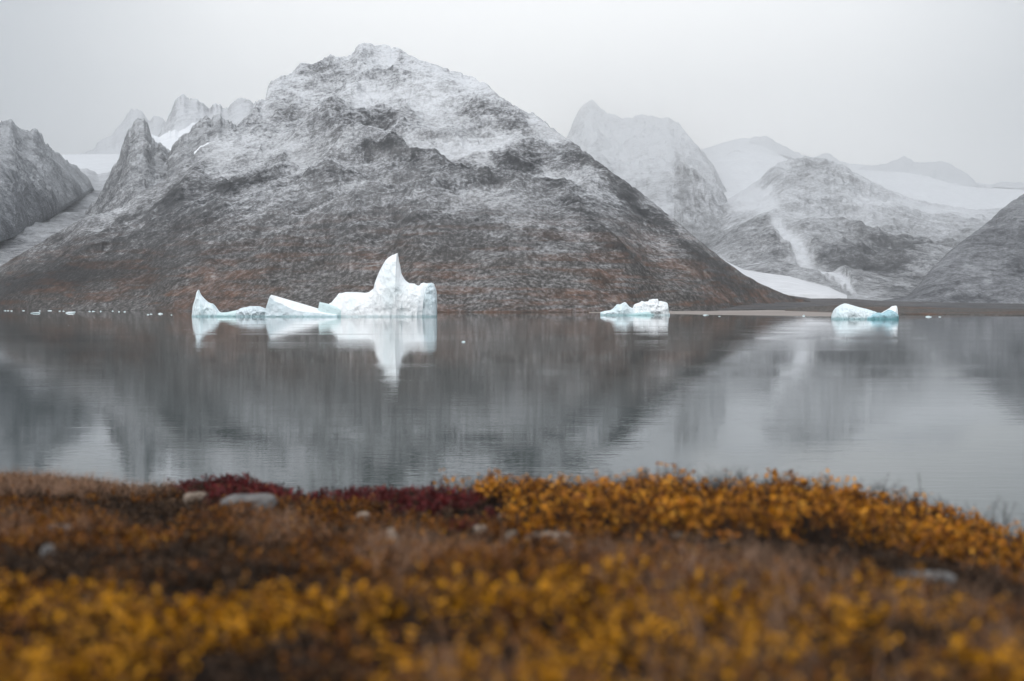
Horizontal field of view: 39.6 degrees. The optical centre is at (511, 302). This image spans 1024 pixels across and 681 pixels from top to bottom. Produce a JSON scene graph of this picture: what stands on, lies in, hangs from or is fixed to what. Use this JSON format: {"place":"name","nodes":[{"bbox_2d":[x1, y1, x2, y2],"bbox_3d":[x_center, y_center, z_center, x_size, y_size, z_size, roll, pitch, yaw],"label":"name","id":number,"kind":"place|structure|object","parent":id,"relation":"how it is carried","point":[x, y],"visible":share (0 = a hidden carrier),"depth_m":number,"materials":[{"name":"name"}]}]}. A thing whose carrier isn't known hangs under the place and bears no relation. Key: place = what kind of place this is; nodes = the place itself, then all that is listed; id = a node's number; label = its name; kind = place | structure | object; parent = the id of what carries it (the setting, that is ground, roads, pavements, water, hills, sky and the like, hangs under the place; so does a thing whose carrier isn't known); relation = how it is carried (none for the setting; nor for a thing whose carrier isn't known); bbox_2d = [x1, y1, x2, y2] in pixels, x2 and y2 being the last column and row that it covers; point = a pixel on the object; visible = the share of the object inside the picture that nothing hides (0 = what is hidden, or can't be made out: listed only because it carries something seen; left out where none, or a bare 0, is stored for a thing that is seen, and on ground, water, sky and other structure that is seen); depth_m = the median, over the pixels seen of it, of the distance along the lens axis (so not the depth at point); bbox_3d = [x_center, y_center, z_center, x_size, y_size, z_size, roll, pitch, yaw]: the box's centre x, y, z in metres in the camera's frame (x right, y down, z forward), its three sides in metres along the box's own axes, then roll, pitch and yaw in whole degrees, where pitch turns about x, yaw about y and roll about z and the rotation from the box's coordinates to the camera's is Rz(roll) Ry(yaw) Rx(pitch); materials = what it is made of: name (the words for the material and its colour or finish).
{"place":"outdoors","nodes":[
{"label":"outdoors","id":0,"kind":"place"},
{"bbox_2d":[0,119,93,240],"bbox_3d":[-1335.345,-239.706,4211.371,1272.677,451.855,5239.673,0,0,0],"label":"mountain","id":1,"kind":"structure","parent":0,"point":[41,180],"depth_m":2695.18,"materials":[{"name":"grey stone"}]},
{"bbox_2d":[0,168,110,265],"bbox_3d":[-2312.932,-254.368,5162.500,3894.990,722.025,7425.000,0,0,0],"label":"valley","id":2,"kind":"structure","parent":0,"point":[34,234],"depth_m":2334.48,"materials":[{"name":"grey snow"}]},
{"bbox_2d":[62,154,119,173],"bbox_3d":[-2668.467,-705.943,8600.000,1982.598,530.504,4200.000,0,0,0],"label":"glacier","id":3,"kind":"object","parent":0,"point":[100,163],"visible":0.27,"depth_m":8412.36,"materials":[{"name":"white snow"}]},
{"bbox_2d":[80,108,165,153],"bbox_3d":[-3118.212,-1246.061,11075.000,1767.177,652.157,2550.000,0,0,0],"label":"mountain","id":4,"kind":"structure","parent":0,"point":[113,143],"depth_m":10719.08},
{"bbox_2d":[85,118,169,215],"bbox_3d":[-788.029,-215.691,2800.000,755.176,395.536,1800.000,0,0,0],"label":"mountain","id":5,"kind":"structure","parent":0,"point":[140,165],"depth_m":2602.15,"materials":[{"name":"grey stone"}]},
{"bbox_2d":[151,122,196,150],"bbox_3d":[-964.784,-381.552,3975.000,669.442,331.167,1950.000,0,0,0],"label":"snowfield","id":6,"kind":"structure","parent":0,"point":[168,139],"depth_m":4017.71,"materials":[{"name":"white snow"}]},
{"bbox_2d":[165,114,236,178],"bbox_3d":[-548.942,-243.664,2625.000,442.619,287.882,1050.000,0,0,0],"label":"mountain","id":7,"kind":"structure","parent":0,"point":[205,130],"depth_m":2631.05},
{"bbox_2d":[158,94,256,136],"bbox_3d":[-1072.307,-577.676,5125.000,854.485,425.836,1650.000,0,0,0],"label":"mountain","id":8,"kind":"structure","parent":0,"point":[185,112],"depth_m":5099.15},
{"bbox_2d":[0,43,810,311],"bbox_3d":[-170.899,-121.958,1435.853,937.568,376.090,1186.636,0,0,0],"label":"mountain","id":9,"kind":"structure","parent":0,"point":[329,179],"depth_m":1072.65,"materials":[{"name":"grey stone"}]},
{"bbox_2d":[0,310,1023,538],"bbox_3d":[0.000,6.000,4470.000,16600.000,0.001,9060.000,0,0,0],"label":"water","id":10,"kind":"structure","parent":0,"point":[309,404],"depth_m":88.72,"materials":[{"name":"grey liquid"}]},
{"bbox_2d":[192,253,436,316],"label":"iceberg","id":11,"kind":"object","parent":10,"relation":"on","point":[393,292],"visible":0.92,"depth_m":589.07,"materials":[{"name":"white ice"}]},
{"bbox_2d":[600,299,669,314],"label":"iceberg","id":12,"kind":"object","parent":10,"relation":"on","point":[653,307],"visible":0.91,"depth_m":652.06,"materials":[{"name":"white ice"}]},
{"bbox_2d":[831,303,898,318],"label":"iceberg","id":13,"kind":"object","parent":10,"relation":"on","point":[845,311],"visible":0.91,"depth_m":501.51,"materials":[{"name":"white ice"}]},
{"bbox_2d":[0,488,1023,680],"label":"ground","id":14,"kind":"structure","parent":0,"point":[452,637],"depth_m":2.81,"materials":[{"name":"soil"}]},
{"bbox_2d":[39,544,55,561],"bbox_3d":[-1.274,0.697,3.902,0.045,0.067,0.031,0,0,0],"label":"stone","id":15,"kind":"object","parent":14,"relation":"on","point":[50,546],"visible":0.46,"depth_m":3.89,"materials":[{"name":"grey stone"}]},
{"bbox_2d":[38,524,75,536],"bbox_3d":[-1.504,0.761,4.715,0.129,0.053,0.080,0,0,0],"label":"stone","id":16,"kind":"object","parent":14,"relation":"on","point":[68,526],"visible":0.2,"depth_m":4.69,"materials":[{"name":"grey stone"}]},
{"bbox_2d":[183,492,208,503],"bbox_3d":[-1.582,0.995,7.127,0.134,0.090,0.093,0,0,0],"label":"stone","id":17,"kind":"object","parent":14,"relation":"on","point":[190,495],"visible":0.4,"depth_m":7.10,"materials":[{"name":"grey stone"}]},
{"bbox_2d":[219,493,276,511],"bbox_3d":[-1.172,0.893,6.306,0.258,0.088,0.171,0,0,0],"label":"stone","id":18,"kind":"object","parent":14,"relation":"on","point":[265,500],"visible":0.49,"depth_m":6.25,"materials":[{"name":"grey stone"}]},
{"bbox_2d":[168,472,499,535],"bbox_3d":[-0.707,0.990,6.781,1.547,0.524,3.984,0,0,-18],"label":"crimson shrub cover","id":19,"kind":"object","parent":14,"relation":"on","point":[444,499],"visible":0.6,"depth_m":7.03,"materials":[{"name":"red plant"}]},
{"bbox_2d":[355,512,369,521],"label":"stone","id":20,"kind":"object","parent":14,"relation":"on","point":[363,513],"visible":0.31,"depth_m":6.13,"materials":[{"name":"grey stone"}]},
{"bbox_2d":[383,528,398,550],"bbox_3d":[-0.400,0.782,4.641,0.068,0.095,0.044,0,0,0],"label":"stone","id":21,"kind":"object","parent":14,"relation":"on","point":[392,533],"visible":0.27,"depth_m":4.62,"materials":[{"name":"grey stone"}]},
{"bbox_2d":[472,525,486,532],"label":"stone","id":22,"kind":"object","parent":14,"relation":"on","point":[476,527],"visible":0.32,"depth_m":4.86,"materials":[{"name":"grey stone"}]},
{"bbox_2d":[0,472,1023,680],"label":"brown heath cover","id":23,"kind":"object","parent":14,"relation":"on","point":[169,506],"visible":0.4,"depth_m":3.29,"materials":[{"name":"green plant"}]},
{"bbox_2d":[0,471,1023,680],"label":"rusty shrub cover","id":24,"kind":"object","parent":14,"relation":"on","point":[535,554],"visible":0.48,"depth_m":3.32,"materials":[{"name":"brown plant"}]},
{"bbox_2d":[0,546,1023,680],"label":"golden shrub cover","id":25,"kind":"object","parent":14,"relation":"on","point":[36,656],"visible":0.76,"depth_m":2.48,"materials":[{"name":"yellow plant"}]},
{"bbox_2d":[0,465,1023,680],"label":"dry grass cover","id":26,"kind":"object","parent":14,"relation":"on","point":[85,481],"visible":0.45,"depth_m":2.99,"materials":[{"name":"brown plant"}]},
{"bbox_2d":[505,530,518,541],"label":"stone","id":27,"kind":"object","parent":14,"relation":"on","point":[508,534],"visible":0.51,"depth_m":4.66,"materials":[{"name":"grey stone"}]},
{"bbox_2d":[525,531,577,546],"bbox_3d":[0.129,0.769,4.605,0.176,0.053,0.127,0,0,0],"label":"stone","id":28,"kind":"object","parent":14,"relation":"on","point":[549,532],"visible":0.27,"depth_m":4.58,"materials":[{"name":"grey stone"}]},
{"bbox_2d":[669,532,698,541],"bbox_3d":[0.524,0.722,4.345,0.100,0.033,0.067,0,0,0],"label":"stone","id":29,"kind":"object","parent":14,"relation":"on","point":[681,536],"visible":0.2,"depth_m":4.33,"materials":[{"name":"grey stone"}]},
{"bbox_2d":[428,462,1023,581],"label":"yellow shrub cover","id":30,"kind":"object","parent":14,"relation":"on","point":[771,510],"visible":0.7,"depth_m":5.06,"materials":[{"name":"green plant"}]},
{"bbox_2d":[735,468,770,487],"bbox_3d":[1.066,0.813,6.410,0.186,0.156,0.136,0,0,-27],"label":"bare shrub","id":31,"kind":"object","parent":14,"relation":"on","point":[750,480],"visible":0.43,"depth_m":6.40,"materials":[{"name":"grey plant"}]},
{"bbox_2d":[869,472,901,502],"bbox_3d":[1.616,0.855,6.255,0.188,0.198,0.202,0,0,0],"label":"bare shrub","id":32,"kind":"object","parent":14,"relation":"on","point":[878,486],"visible":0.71,"depth_m":6.22,"materials":[{"name":"grey plant"}]},
{"bbox_2d":[893,469,926,505],"bbox_3d":[1.739,0.849,6.217,0.147,0.246,0.181,0,0,-9],"label":"bare shrub","id":33,"kind":"object","parent":14,"relation":"on","point":[913,495],"visible":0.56,"depth_m":6.20,"materials":[{"name":"grey plant"}]},
{"bbox_2d":[892,570,956,588],"bbox_3d":[1.019,0.686,3.519,0.161,0.042,0.110,0,0,0],"label":"stone","id":34,"kind":"object","parent":14,"relation":"on","point":[950,577],"visible":0.38,"depth_m":3.49,"materials":[{"name":"grey stone"}]},
{"bbox_2d":[933,494,946,516],"bbox_3d":[1.825,0.915,6.162,0.153,0.174,0.160,0,0,-32],"label":"bare shrub","id":35,"kind":"object","parent":14,"relation":"on","point":[942,504],"visible":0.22,"depth_m":6.14,"materials":[{"name":"grey plant"}]},
{"bbox_2d":[964,495,1021,537],"bbox_3d":[2.024,0.928,6.055,0.343,0.236,0.209,0,0,0],"label":"bare shrub","id":36,"kind":"object","parent":14,"relation":"on","point":[1004,515],"visible":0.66,"depth_m":6.05,"materials":[{"name":"grey plant"}]},
{"bbox_2d":[0,0,1023,183],"label":"sky","id":37,"kind":"structure","parent":0,"point":[865,82],"materials":[{"name":"white"}]},
{"bbox_2d":[566,99,726,243],"bbox_3d":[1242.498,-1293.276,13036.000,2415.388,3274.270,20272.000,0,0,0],"label":"mountain","id":38,"kind":"structure","parent":0,"point":[665,164],"depth_m":9146.07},
{"bbox_2d":[589,310,832,315],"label":"beach","id":39,"kind":"structure","parent":0,"point":[770,312],"depth_m":736.62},
{"bbox_2d":[725,261,846,298],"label":"snowfield","id":40,"kind":"structure","parent":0,"point":[789,285],"depth_m":1852.19,"materials":[{"name":"white snow"}]},
{"bbox_2d":[749,135,846,165],"bbox_3d":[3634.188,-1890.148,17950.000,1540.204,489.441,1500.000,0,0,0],"label":"mountain","id":41,"kind":"structure","parent":0,"point":[766,141],"depth_m":17682.96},
{"bbox_2d":[705,156,1003,300],"bbox_3d":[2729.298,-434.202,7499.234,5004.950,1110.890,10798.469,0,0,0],"label":"mountain","id":42,"kind":"structure","parent":0,"point":[841,228],"depth_m":3875.68,"materials":[{"name":"grey stone"}]},
{"bbox_2d":[701,138,1023,209],"bbox_3d":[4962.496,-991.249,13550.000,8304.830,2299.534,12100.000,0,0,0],"label":"snowfield","id":43,"kind":"structure","parent":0,"point":[737,172],"depth_m":13295.94,"materials":[{"name":"white snow"}]},
{"bbox_2d":[719,295,1023,310],"bbox_3d":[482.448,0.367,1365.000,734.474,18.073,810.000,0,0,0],"label":"moraine","id":44,"kind":"structure","parent":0,"point":[813,302],"depth_m":1177.01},
{"bbox_2d":[785,305,1023,315],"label":"shore","id":45,"kind":"structure","parent":0,"point":[927,310],"depth_m":762.67,"materials":[{"name":"soil"}]},
{"bbox_2d":[858,155,985,187],"bbox_3d":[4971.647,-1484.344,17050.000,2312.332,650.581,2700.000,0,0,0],"label":"mountain","id":46,"kind":"structure","parent":0,"point":[945,171],"depth_m":16655.09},
{"bbox_2d":[882,194,1023,303],"bbox_3d":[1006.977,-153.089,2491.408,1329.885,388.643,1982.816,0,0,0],"label":"mountain","id":47,"kind":"structure","parent":0,"point":[984,263],"depth_m":1786.00,"materials":[{"name":"grey stone"}]},
{"bbox_2d":[992,181,1023,188],"bbox_3d":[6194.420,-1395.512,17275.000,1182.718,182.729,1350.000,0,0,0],"label":"mountain","id":48,"kind":"structure","parent":0,"point":[1019,185],"depth_m":16902.75,"materials":[{"name":"white snow"}]}
]}

